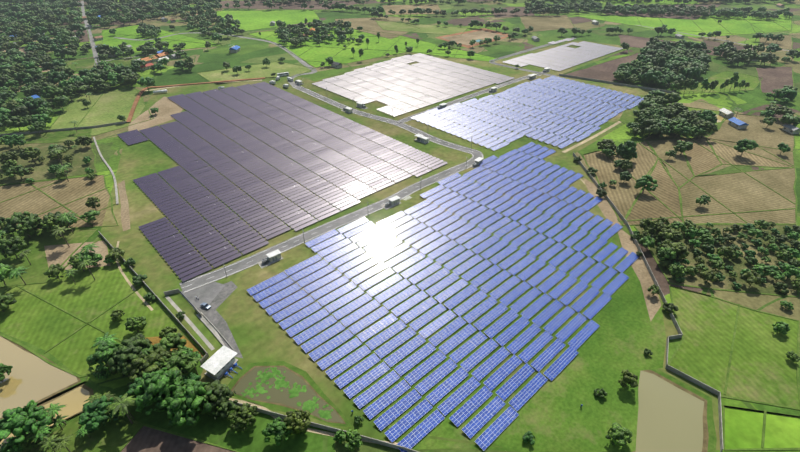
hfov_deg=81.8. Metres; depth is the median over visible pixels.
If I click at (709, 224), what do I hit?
tree
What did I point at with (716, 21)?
plot banks
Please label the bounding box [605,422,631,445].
tree
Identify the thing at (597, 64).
bund
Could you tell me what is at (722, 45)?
tree
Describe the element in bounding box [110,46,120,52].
tree
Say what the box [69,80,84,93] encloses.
tree
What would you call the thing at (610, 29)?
tree
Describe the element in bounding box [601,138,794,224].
plot banks
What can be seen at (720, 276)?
tree
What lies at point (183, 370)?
tree
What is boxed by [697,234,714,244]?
tree
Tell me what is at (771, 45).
tree
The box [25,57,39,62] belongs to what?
tree
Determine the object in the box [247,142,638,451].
array
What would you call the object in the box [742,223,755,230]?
tree
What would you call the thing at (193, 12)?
tree
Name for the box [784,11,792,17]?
tree
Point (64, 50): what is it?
tree
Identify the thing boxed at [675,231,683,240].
tree
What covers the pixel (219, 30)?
tree
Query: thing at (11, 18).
tree
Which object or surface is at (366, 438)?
wall
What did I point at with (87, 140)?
tree
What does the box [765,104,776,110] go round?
tree
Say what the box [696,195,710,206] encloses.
tree
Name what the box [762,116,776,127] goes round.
tree
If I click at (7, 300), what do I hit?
tree
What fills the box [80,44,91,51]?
tree
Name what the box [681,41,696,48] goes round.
tree
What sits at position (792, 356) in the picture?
tree
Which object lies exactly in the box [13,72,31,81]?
tree
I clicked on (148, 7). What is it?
tree
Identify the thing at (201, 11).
tree
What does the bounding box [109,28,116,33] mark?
tree
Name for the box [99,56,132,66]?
green field
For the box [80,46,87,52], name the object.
tree
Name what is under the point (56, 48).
tree
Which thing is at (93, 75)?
tree
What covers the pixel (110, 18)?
tree
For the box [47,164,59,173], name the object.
tree
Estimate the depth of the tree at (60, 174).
280.94 m
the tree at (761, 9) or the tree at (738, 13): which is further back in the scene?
the tree at (761, 9)
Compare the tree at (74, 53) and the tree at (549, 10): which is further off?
the tree at (549, 10)
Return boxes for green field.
[0,128,90,143]
[0,229,95,285]
[0,237,204,375]
[21,415,140,451]
[64,58,93,71]
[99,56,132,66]
[620,105,667,123]
[670,287,798,407]
[678,71,758,93]
[681,107,719,127]
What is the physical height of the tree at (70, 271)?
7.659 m
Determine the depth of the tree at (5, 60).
475.45 m
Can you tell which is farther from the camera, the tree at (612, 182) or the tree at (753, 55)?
the tree at (753, 55)
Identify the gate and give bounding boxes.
[179,290,194,308]
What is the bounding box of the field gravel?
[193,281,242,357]
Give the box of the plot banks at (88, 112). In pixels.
[69,91,151,135]
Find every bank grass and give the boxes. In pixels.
[0,332,86,405]
[32,379,100,441]
[227,361,351,426]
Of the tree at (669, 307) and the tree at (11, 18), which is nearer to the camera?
the tree at (669, 307)
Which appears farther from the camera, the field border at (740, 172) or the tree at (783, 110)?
the tree at (783, 110)
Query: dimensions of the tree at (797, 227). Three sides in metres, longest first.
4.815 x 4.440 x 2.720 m
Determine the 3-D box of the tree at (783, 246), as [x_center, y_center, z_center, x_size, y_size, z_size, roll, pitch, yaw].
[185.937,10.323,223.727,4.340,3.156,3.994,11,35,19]
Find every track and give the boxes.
[116,241,153,310]
[145,80,261,90]
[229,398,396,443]
[562,121,620,152]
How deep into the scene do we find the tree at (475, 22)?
655.38 m
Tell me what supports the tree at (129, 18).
on the ground at (252, 436)
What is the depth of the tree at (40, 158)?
300.42 m
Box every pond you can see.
[232,367,343,422]
[635,370,703,451]
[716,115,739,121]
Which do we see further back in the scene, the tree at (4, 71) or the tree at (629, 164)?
the tree at (4, 71)
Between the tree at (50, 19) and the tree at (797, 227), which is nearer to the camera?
the tree at (797, 227)
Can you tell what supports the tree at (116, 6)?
on the ground at (252, 436)
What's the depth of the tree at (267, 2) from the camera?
777.77 m
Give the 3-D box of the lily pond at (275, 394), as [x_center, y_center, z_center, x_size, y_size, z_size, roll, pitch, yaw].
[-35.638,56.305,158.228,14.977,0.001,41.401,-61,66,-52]
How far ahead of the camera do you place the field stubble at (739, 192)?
266.06 m
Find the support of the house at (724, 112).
on the yard at (720, 118)
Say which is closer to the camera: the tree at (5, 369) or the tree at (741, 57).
the tree at (5, 369)
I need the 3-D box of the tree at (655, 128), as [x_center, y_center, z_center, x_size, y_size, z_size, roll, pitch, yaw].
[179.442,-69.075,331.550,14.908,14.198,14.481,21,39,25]
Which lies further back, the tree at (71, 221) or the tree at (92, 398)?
the tree at (71, 221)
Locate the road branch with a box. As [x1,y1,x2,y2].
[397,74,539,122]
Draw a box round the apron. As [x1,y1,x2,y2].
[181,282,224,308]
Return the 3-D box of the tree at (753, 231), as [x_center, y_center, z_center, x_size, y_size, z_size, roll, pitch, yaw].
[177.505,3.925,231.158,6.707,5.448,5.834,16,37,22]
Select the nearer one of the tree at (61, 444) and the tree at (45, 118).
the tree at (61, 444)
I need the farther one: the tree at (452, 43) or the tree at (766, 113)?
the tree at (452, 43)
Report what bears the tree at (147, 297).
on the green field at (27, 317)
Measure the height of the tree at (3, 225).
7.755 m
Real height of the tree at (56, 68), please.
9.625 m
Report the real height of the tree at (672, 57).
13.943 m
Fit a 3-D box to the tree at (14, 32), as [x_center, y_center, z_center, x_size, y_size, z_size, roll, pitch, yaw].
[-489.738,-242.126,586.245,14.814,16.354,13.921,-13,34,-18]
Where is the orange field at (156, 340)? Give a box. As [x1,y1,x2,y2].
[145,335,203,356]
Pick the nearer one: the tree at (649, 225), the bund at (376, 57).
the tree at (649, 225)
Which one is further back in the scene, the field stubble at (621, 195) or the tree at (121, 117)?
the tree at (121, 117)
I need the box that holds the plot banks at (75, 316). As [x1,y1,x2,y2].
[1,237,186,352]
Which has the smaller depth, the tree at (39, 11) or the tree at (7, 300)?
the tree at (7, 300)
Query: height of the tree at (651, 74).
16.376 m
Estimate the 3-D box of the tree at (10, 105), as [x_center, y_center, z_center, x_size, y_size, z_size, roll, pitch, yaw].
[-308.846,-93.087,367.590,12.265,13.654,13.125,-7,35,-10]
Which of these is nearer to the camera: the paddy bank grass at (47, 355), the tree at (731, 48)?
the paddy bank grass at (47, 355)
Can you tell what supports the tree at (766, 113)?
on the ground at (252, 436)
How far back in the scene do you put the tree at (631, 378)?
155.36 m
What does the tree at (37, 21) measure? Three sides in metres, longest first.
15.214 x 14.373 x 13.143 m
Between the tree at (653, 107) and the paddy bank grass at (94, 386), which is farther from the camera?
the tree at (653, 107)
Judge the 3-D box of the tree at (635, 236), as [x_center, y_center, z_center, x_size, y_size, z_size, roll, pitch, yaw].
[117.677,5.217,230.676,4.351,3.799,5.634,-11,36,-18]
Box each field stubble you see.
[0,175,109,229]
[335,17,407,38]
[382,4,440,14]
[520,15,574,31]
[584,141,656,220]
[623,159,681,224]
[648,139,692,186]
[679,138,720,175]
[680,168,795,223]
[707,114,793,166]
[707,139,790,166]
[760,34,791,48]
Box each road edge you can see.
[182,88,470,283]
[185,85,482,291]
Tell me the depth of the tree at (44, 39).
551.27 m
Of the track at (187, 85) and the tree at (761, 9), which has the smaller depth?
the track at (187, 85)
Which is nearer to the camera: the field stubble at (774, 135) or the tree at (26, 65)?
the field stubble at (774, 135)
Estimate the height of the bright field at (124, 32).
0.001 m
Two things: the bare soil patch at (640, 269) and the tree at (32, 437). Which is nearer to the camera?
the tree at (32, 437)
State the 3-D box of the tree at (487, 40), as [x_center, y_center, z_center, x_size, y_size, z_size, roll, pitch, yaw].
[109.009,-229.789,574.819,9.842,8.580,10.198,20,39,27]
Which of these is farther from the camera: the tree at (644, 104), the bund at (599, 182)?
the tree at (644, 104)
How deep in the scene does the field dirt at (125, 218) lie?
256.97 m
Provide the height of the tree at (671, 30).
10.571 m
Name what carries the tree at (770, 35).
on the ground at (252, 436)
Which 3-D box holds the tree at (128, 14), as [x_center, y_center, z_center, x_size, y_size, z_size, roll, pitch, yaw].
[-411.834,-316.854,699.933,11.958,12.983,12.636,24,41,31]
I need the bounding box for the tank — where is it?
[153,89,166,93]
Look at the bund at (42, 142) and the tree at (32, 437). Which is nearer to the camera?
the tree at (32, 437)
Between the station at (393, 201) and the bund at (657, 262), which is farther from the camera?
the station at (393, 201)
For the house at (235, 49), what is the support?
on the ground at (252, 436)
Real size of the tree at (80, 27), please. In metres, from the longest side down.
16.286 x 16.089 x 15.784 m
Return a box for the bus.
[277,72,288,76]
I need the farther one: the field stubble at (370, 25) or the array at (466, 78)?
the field stubble at (370, 25)
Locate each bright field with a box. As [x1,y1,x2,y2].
[102,25,219,54]
[216,10,320,30]
[250,26,495,66]
[573,14,791,37]
[606,0,696,5]
[725,408,799,448]
[751,22,790,30]
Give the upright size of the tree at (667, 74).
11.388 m
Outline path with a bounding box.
[165,296,214,350]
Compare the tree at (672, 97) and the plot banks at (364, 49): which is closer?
the tree at (672, 97)
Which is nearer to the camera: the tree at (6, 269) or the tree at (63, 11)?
the tree at (6, 269)
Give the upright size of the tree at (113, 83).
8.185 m
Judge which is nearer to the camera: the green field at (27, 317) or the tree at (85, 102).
the green field at (27, 317)
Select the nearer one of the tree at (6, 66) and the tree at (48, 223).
the tree at (48, 223)
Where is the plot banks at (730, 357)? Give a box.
[724,304,739,394]
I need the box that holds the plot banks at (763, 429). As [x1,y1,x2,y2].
[761,409,766,447]
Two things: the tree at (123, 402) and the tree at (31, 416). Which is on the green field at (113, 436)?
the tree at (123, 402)
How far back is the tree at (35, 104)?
363.98 m
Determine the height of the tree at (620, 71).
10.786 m
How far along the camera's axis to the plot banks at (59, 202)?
263.79 m
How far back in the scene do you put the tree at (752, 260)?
212.67 m
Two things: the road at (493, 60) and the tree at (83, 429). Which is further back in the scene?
the road at (493, 60)
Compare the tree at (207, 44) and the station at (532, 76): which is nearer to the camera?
the station at (532, 76)
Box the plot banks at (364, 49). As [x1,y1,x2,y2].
[264,27,476,66]
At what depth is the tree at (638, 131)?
332.97 m
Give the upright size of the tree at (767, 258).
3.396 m
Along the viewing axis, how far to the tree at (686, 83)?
411.37 m
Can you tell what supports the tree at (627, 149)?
on the ground at (252, 436)
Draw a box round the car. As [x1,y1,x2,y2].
[200,302,210,308]
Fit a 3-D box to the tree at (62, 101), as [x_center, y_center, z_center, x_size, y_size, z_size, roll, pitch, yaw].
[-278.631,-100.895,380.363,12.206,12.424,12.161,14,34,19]
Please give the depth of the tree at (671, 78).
434.32 m
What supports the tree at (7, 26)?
on the ground at (252, 436)
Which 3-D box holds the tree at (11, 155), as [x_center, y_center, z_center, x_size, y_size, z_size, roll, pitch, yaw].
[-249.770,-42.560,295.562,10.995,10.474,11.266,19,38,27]
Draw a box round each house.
[93,36,103,40]
[140,55,156,63]
[140,63,153,70]
[155,52,169,58]
[170,53,180,58]
[200,345,241,379]
[229,45,239,52]
[331,61,341,67]
[532,36,539,40]
[675,34,684,38]
[719,108,734,117]
[728,117,748,128]
[782,124,799,133]
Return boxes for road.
[81,1,98,65]
[99,50,183,61]
[114,32,316,85]
[180,86,482,292]
[183,95,472,287]
[490,38,574,76]
[638,25,788,50]
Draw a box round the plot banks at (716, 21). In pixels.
[604,15,788,34]
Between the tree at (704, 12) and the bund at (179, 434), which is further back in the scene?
the tree at (704, 12)
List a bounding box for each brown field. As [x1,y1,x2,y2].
[60,26,88,41]
[121,426,234,451]
[220,0,373,9]
[491,7,534,17]
[565,52,640,81]
[618,34,737,55]
[624,4,720,19]
[703,40,752,49]
[756,67,792,92]
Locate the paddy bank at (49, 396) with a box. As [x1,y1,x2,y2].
[0,336,80,419]
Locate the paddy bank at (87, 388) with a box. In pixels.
[37,384,92,425]
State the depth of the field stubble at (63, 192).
266.10 m
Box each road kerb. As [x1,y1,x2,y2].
[179,87,472,283]
[184,85,483,292]
[395,75,527,121]
[489,37,573,75]
[494,38,575,75]
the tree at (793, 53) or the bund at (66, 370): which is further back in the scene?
the tree at (793, 53)
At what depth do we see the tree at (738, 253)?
216.24 m
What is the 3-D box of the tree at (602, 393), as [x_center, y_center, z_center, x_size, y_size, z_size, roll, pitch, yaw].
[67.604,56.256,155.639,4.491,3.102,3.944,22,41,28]
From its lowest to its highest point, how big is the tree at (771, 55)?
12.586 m
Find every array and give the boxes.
[117,82,446,281]
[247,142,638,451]
[312,53,513,116]
[410,75,643,150]
[503,41,622,70]
[548,38,573,43]
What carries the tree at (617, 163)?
on the field stubble at (621, 195)
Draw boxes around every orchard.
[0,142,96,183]
[635,224,796,295]
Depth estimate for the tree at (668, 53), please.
498.41 m
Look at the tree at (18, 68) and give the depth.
454.17 m
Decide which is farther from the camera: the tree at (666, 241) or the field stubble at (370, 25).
the field stubble at (370, 25)
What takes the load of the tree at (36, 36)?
on the ground at (252, 436)
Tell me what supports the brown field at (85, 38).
on the ground at (252, 436)
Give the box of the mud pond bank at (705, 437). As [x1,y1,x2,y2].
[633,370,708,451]
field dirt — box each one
[44,241,110,269]
[117,180,129,230]
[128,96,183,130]
[443,30,504,44]
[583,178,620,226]
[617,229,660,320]
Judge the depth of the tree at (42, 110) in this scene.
362.34 m
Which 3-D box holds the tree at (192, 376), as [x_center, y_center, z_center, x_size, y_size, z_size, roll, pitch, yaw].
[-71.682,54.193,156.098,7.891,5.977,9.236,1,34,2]
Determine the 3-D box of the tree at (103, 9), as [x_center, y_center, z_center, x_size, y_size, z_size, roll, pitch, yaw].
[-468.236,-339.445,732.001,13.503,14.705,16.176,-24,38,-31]
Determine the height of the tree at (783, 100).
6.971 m
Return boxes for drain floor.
[198,314,224,345]
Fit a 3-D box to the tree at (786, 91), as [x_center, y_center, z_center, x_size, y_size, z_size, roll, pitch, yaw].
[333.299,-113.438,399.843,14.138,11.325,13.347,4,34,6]
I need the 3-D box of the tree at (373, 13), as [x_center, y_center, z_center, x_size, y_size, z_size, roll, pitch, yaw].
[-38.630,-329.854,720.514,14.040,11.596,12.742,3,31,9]
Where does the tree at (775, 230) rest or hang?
on the ground at (252, 436)
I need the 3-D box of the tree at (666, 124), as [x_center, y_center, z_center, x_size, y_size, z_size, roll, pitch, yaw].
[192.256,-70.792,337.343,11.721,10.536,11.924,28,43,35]
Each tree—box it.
[0,18,10,23]
[0,58,11,64]
[0,64,11,71]
[0,74,8,83]
[0,80,18,86]
[0,92,16,99]
[0,107,10,114]
[0,115,8,126]
[0,151,18,164]
[0,217,5,229]
[0,236,27,258]
[0,263,14,285]
[0,293,16,311]
[0,363,12,381]
[0,400,53,451]
[1,7,9,12]
[1,43,10,49]
[1,69,10,74]
[1,99,19,110]
[1,135,10,142]
[1,159,17,174]
[1,221,16,233]
[2,23,14,31]
[3,113,17,118]
[3,211,41,236]
[4,116,23,131]
[4,134,25,148]
[4,164,29,179]
[5,441,23,451]
[6,11,16,17]
[6,28,19,39]
[6,49,13,54]
[6,70,17,78]
[7,16,17,21]
[7,42,19,49]
[7,266,27,284]
[9,64,25,72]
[10,5,19,11]
[10,87,18,92]
[10,106,30,116]
[11,78,21,86]
[13,56,25,63]
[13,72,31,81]
[16,40,23,45]
[17,12,30,18]
[17,18,27,23]
[17,249,30,264]
[18,29,25,36]
[18,96,33,102]
[19,146,40,163]
[19,426,52,449]
[20,51,34,57]
[20,61,36,68]
[20,86,31,92]
[20,115,33,126]
[22,37,32,42]
[23,78,36,83]
[23,85,40,93]
[24,4,36,10]
[24,45,37,51]
[24,91,33,96]
[24,98,47,114]
[24,427,38,442]
[25,24,32,28]
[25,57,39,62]
[25,178,34,183]
[26,16,36,22]
[26,68,42,78]
[27,121,44,134]
[28,73,43,81]
[30,61,39,68]
[30,81,41,87]
[31,26,45,34]
[31,33,43,40]
[31,114,51,127]
[33,424,50,441]
[34,9,44,14]
[35,19,45,26]
[35,107,50,115]
[36,156,44,162]
[36,211,62,230]
[37,21,47,27]
[37,36,50,44]
[37,434,63,451]
[38,44,50,54]
[39,77,56,84]
[40,55,51,61]
[40,214,67,236]
[41,62,52,70]
[41,82,57,88]
[41,85,54,100]
[42,10,54,14]
[43,13,52,19]
[43,263,64,278]
[44,403,66,424]
[45,87,59,97]
[47,17,56,21]
[47,24,59,30]
[47,102,55,107]
[47,147,65,165]
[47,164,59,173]
[48,71,68,88]
[48,226,72,246]
[48,414,68,429]
[49,38,63,44]
[49,152,62,161]
[50,3,57,8]
[50,27,58,34]
[50,145,67,153]
[51,44,65,52]
[51,65,66,71]
[51,95,69,110]
[52,9,61,15]
[52,59,66,66]
[52,434,73,451]
[54,52,64,58]
[55,170,66,178]
[56,165,70,180]
[56,211,76,233]
[58,8,66,14]
[58,78,74,86]
[58,85,77,100]
[59,30,69,36]
[59,47,71,57]
[60,18,69,24]
[61,35,70,40]
[61,66,74,77]
[61,216,77,227]
[62,268,79,283]
[63,38,73,43]
[63,154,72,161]
[63,162,72,168]
[64,140,73,146]
[66,14,74,19]
[67,50,77,57]
[67,253,87,270]
[68,44,77,49]
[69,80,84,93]
[70,1,79,6]
[71,23,86,31]
[71,39,79,43]
[73,16,83,21]
[73,76,85,89]
[74,136,92,147]
[75,424,91,437]
[76,32,84,38]
[76,259,95,279]
[77,251,95,266]
[78,69,91,76]
[78,395,121,432]
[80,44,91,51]
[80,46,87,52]
[80,210,99,221]
[80,243,97,252]
[82,99,90,106]
[82,156,91,163]
[84,74,94,86]
[84,167,93,173]
[84,393,101,402]
[85,196,99,209]
[86,341,119,373]
[87,16,96,25]
[87,173,97,180]
[90,72,99,83]
[90,86,97,92]
[91,253,102,265]
[91,332,118,347]
[92,78,104,90]
[93,65,103,69]
[93,365,110,379]
[94,16,102,26]
[95,44,109,52]
[96,70,107,83]
[97,83,106,88]
[98,49,109,54]
[98,54,107,59]
[99,391,114,401]
[100,7,108,12]
[100,60,110,67]
[103,257,114,263]
[104,65,115,70]
[104,393,135,423]
[105,248,124,261]
[106,16,115,23]
[107,72,120,80]
[107,342,144,374]
[108,80,118,88]
[109,11,118,15]
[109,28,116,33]
[110,4,119,10]
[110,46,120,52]
[110,309,124,321]
[115,50,124,57]
[115,65,128,72]
[115,333,152,362]
[117,16,127,25]
[117,69,136,84]
[117,115,125,120]
[118,44,127,50]
[120,73,137,87]
[123,258,135,266]
[124,12,132,16]
[125,16,133,24]
[125,49,133,56]
[125,316,146,331]
[125,377,144,397]
[127,3,136,8]
[127,346,171,380]
[129,62,141,71]
[131,59,146,65]
[132,274,147,285]
[134,367,183,414]
[136,28,144,33]
[136,45,147,50]
[137,13,147,21]
[137,77,155,91]
[138,347,152,356]
[141,46,148,51]
[143,292,155,301]
[144,1,151,6]
[144,41,154,45]
[145,5,154,9]
[147,47,157,53]
[149,377,183,405]
[150,107,157,113]
[150,349,193,380]
[153,63,164,70]
[153,332,186,350]
[155,43,162,50]
[158,5,165,10]
[158,58,168,64]
[159,326,176,338]
[165,48,173,53]
[165,379,212,426]
[173,60,186,69]
[176,311,184,318]
[177,42,185,50]
[177,346,200,372]
[179,13,186,18]
[179,363,187,374]
[181,5,189,11]
[182,372,200,385]
[184,56,193,68]
[185,356,200,374]
[186,16,193,21]
[186,62,194,69]
[190,10,196,15]
[197,8,204,14]
[198,379,237,419]
[199,382,225,410]
[204,41,210,47]
[210,13,216,17]
[212,34,221,42]
[214,27,222,32]
[217,22,225,27]
[221,28,231,35]
[222,62,229,68]
[225,18,233,22]
[227,403,258,431]
[232,19,240,24]
[232,65,241,73]
[233,27,240,32]
[261,416,292,445]
[262,58,269,65]
[263,0,270,6]
[277,22,284,26]
[278,33,288,38]
[282,37,289,45]
[283,409,310,433]
[290,38,298,46]
[292,29,300,34]
[297,37,304,45]
[305,31,311,37]
[307,22,314,27]
[325,57,332,64]
[329,22,337,28]
[333,430,345,443]
[337,30,346,34]
[339,35,345,42]
[342,429,362,450]
[344,21,351,26]
[346,29,353,34]
[354,416,363,424]
[358,48,363,60]
[370,11,378,15]
[377,6,383,12]
[405,47,412,51]
[413,7,420,12]
[448,40,456,45]
[467,50,474,56]
[471,20,479,25]
[479,8,485,12]
[484,38,491,43]
[485,21,491,27]
[491,22,501,29]
[493,35,500,41]
[494,8,501,12]
[513,7,520,12]
[522,431,534,444]
[535,3,543,9]
[547,7,552,14]
[554,7,561,13]
[557,27,567,35]
[571,27,579,34]
[587,167,597,175]
[591,2,599,10]
[594,388,607,397]
[596,189,607,196]
[597,139,616,153]
[597,182,606,187]
[602,148,615,157]
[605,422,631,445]
[606,27,614,31]
[609,180,616,184]
[614,70,627,78]
[614,72,624,81]
[614,159,626,169]
[616,5,622,12]
[616,140,636,159]
[617,62,632,68]
[617,68,630,75]
[618,369,637,387]
[620,159,632,170]
[620,171,631,182]
[621,42,629,49]
[621,155,637,159]
[626,122,638,131]
[627,67,636,73]
[628,77,636,83]
[630,63,638,67]
[630,233,640,238]
[631,127,642,136]
[632,59,641,65]
[633,109,650,121]
[634,174,658,192]
[636,54,646,60]
[638,100,657,109]
[638,115,648,123]
[638,236,654,248]
[639,48,652,54]
[639,217,658,233]
[640,119,662,138]
[640,230,650,237]
[641,58,650,62]
[641,69,659,86]
[641,78,653,85]
[642,67,650,72]
[643,45,657,49]
[643,93,656,98]
[644,50,653,54]
[644,97,655,100]
[644,105,659,109]
[644,348,652,355]
[646,37,659,45]
[647,284,659,295]
[648,90,666,97]
[649,114,660,118]
[650,9,657,16]
[650,50,663,57]
[650,56,665,66]
[650,67,661,72]
[650,79,660,87]
[650,109,665,117]
[654,27,663,35]
[654,97,663,104]
[656,42,670,49]
[656,216,669,224]
[656,247,676,260]
[657,126,667,137]
[657,224,669,232]
[658,121,671,135]
[658,228,676,242]
[659,80,667,86]
[659,239,671,246]
[660,75,669,81]
[660,261,670,268]
[662,107,678,118]
[662,302,678,313]
[663,64,674,69]
[663,92,681,103]
[663,242,689,261]
[664,51,675,56]
[664,72,674,80]
[665,54,680,60]
[665,150,676,156]
[666,76,674,85]
[666,102,688,118]
[667,28,675,35]
[668,60,681,68]
[668,118,690,136]
[668,264,685,277]
[669,221,686,231]
[670,260,681,265]
[670,272,685,282]
[672,124,691,139]
[673,74,685,81]
[673,140,692,154]
[674,50,684,55]
[675,61,689,70]
[675,110,695,118]
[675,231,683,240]
[676,79,683,92]
[678,64,693,73]
[679,56,689,62]
[680,259,689,264]
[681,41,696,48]
[682,67,699,78]
[683,78,689,94]
[683,115,698,122]
[684,219,695,228]
[684,227,698,238]
[685,48,697,56]
[685,52,697,57]
[685,266,698,275]
[688,238,701,247]
[689,79,694,92]
[689,126,699,137]
[690,119,704,126]
[692,120,717,137]
[692,248,702,255]
[693,127,705,138]
[694,256,704,263]
[696,42,706,49]
[696,53,711,61]
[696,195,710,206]
[696,228,710,236]
[696,264,708,271]
[697,110,717,123]
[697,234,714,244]
[698,65,708,74]
[700,269,716,284]
[701,9,707,17]
[701,78,707,93]
[702,244,714,253]
[705,222,713,227]
[707,253,721,261]
[709,81,715,89]
[709,228,720,236]
[711,259,724,271]
[711,272,725,281]
[712,31,720,36]
[714,234,725,243]
[716,246,735,258]
[718,42,726,55]
[719,45,736,57]
[720,9,730,17]
[722,49,736,57]
[723,41,733,45]
[723,227,733,233]
[723,233,736,242]
[724,79,729,89]
[725,266,733,270]
[726,58,738,65]
[729,271,736,277]
[730,72,738,88]
[730,244,739,250]
[731,53,748,65]
[731,224,741,231]
[732,282,741,289]
[733,250,743,257]
[734,138,758,156]
[735,11,742,18]
[736,232,747,239]
[738,79,745,90]
[740,243,749,248]
[740,269,750,277]
[741,270,761,285]
[742,7,750,10]
[742,48,756,53]
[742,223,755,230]
[743,43,752,48]
[744,250,755,256]
[745,256,757,264]
[746,52,758,63]
[747,228,762,237]
[750,239,762,246]
[752,32,762,40]
[752,263,770,275]
[753,10,761,18]
[753,43,764,52]
[754,219,770,229]
[756,53,770,64]
[757,246,768,255]
[758,7,766,11]
[758,13,766,18]
[759,53,775,64]
[760,33,773,42]
[760,110,775,117]
[761,256,771,262]
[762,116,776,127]
[764,234,776,244]
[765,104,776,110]
[766,43,781,50]
[766,46,776,52]
[768,57,777,64]
[768,243,778,251]
[768,265,778,271]
[769,270,785,281]
[770,228,779,234]
[772,34,784,43]
[772,321,790,334]
[774,87,796,98]
[774,282,788,294]
[775,106,794,114]
[775,234,788,242]
[775,249,789,261]
[777,142,790,153]
[778,261,788,270]
[779,98,789,105]
[779,243,789,249]
[780,113,799,126]
[780,300,793,309]
[781,57,789,61]
[783,85,797,90]
[783,115,795,124]
[783,225,793,232]
[783,264,799,278]
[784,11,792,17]
[784,95,794,100]
[785,49,799,60]
[786,351,799,361]
[787,231,799,239]
[787,248,799,258]
[787,259,799,266]
[790,279,799,290]
[791,240,799,250]
[792,225,799,230]
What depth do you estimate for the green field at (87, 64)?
502.17 m
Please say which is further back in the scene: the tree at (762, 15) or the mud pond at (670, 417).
the tree at (762, 15)
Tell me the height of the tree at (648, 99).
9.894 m
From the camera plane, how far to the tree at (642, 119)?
346.00 m
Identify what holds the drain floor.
on the farm ground at (258, 333)
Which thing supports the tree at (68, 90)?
on the ground at (252, 436)
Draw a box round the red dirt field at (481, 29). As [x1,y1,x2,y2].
[435,28,507,47]
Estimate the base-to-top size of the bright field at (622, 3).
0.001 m
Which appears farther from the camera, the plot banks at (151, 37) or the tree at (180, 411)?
the plot banks at (151, 37)
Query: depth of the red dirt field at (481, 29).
627.76 m
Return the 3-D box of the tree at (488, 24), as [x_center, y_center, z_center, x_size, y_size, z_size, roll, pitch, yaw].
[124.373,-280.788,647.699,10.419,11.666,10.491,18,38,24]
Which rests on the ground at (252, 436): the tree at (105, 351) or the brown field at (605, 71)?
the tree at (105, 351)
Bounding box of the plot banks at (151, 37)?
[101,27,216,51]
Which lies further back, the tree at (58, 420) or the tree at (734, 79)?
the tree at (734, 79)
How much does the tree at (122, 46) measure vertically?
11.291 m
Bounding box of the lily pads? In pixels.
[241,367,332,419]
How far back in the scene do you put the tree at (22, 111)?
354.88 m
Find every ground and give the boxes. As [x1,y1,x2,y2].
[0,0,799,451]
[100,39,719,449]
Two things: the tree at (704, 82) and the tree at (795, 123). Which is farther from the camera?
the tree at (704, 82)
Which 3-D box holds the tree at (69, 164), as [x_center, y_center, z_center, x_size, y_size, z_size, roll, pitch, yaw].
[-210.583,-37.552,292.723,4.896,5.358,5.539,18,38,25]
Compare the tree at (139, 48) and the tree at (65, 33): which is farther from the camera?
the tree at (65, 33)
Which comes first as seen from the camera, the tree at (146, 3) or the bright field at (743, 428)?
the bright field at (743, 428)
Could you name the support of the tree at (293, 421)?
on the ground at (252, 436)
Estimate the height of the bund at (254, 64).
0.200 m
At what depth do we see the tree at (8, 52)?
516.16 m
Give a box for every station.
[258,249,283,267]
[294,80,302,84]
[341,107,352,113]
[356,102,367,109]
[381,195,400,209]
[414,134,428,143]
[437,103,446,108]
[469,157,483,168]
[487,87,497,93]
[527,74,536,79]
[542,67,549,72]
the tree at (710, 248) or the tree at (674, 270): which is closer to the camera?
the tree at (674, 270)
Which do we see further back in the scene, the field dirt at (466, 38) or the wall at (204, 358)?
the field dirt at (466, 38)
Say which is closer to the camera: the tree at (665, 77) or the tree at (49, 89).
the tree at (49, 89)
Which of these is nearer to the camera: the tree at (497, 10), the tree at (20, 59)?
the tree at (20, 59)
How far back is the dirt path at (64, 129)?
348.36 m
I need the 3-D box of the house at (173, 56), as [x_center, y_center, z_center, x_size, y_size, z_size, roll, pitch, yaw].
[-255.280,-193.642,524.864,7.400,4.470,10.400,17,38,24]
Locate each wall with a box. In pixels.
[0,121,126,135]
[98,231,208,355]
[164,289,179,295]
[196,314,222,345]
[199,353,208,363]
[201,312,234,350]
[227,400,418,451]
[559,74,674,92]
[573,152,723,451]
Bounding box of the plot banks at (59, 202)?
[0,178,115,229]
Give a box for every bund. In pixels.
[0,128,91,144]
[0,141,97,184]
[0,174,118,230]
[0,229,97,286]
[0,236,203,377]
[43,89,153,136]
[51,412,143,451]
[101,25,222,52]
[120,424,238,451]
[197,61,314,84]
[219,0,374,9]
[226,10,318,30]
[248,26,497,67]
[335,17,419,38]
[375,20,467,35]
[384,4,440,14]
[520,15,574,31]
[564,52,639,81]
[571,15,792,37]
[583,140,657,224]
[618,34,722,56]
[621,158,683,225]
[633,223,799,297]
[646,138,694,180]
[668,285,799,409]
[677,138,722,175]
[678,70,762,93]
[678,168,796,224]
[705,138,795,167]
[706,114,795,167]
[722,405,799,450]
[750,22,791,31]
[755,67,793,93]
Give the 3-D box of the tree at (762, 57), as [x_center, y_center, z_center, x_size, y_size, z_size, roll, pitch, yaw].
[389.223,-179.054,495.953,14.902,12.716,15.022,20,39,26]
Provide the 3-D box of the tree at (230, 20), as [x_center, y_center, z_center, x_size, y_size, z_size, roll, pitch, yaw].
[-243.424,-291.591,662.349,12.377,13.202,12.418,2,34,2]
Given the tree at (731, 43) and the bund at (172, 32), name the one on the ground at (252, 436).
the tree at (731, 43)
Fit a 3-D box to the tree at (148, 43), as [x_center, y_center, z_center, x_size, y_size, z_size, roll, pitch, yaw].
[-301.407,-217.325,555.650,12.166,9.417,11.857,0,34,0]
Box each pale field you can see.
[50,89,144,134]
[198,62,309,84]
[377,21,466,34]

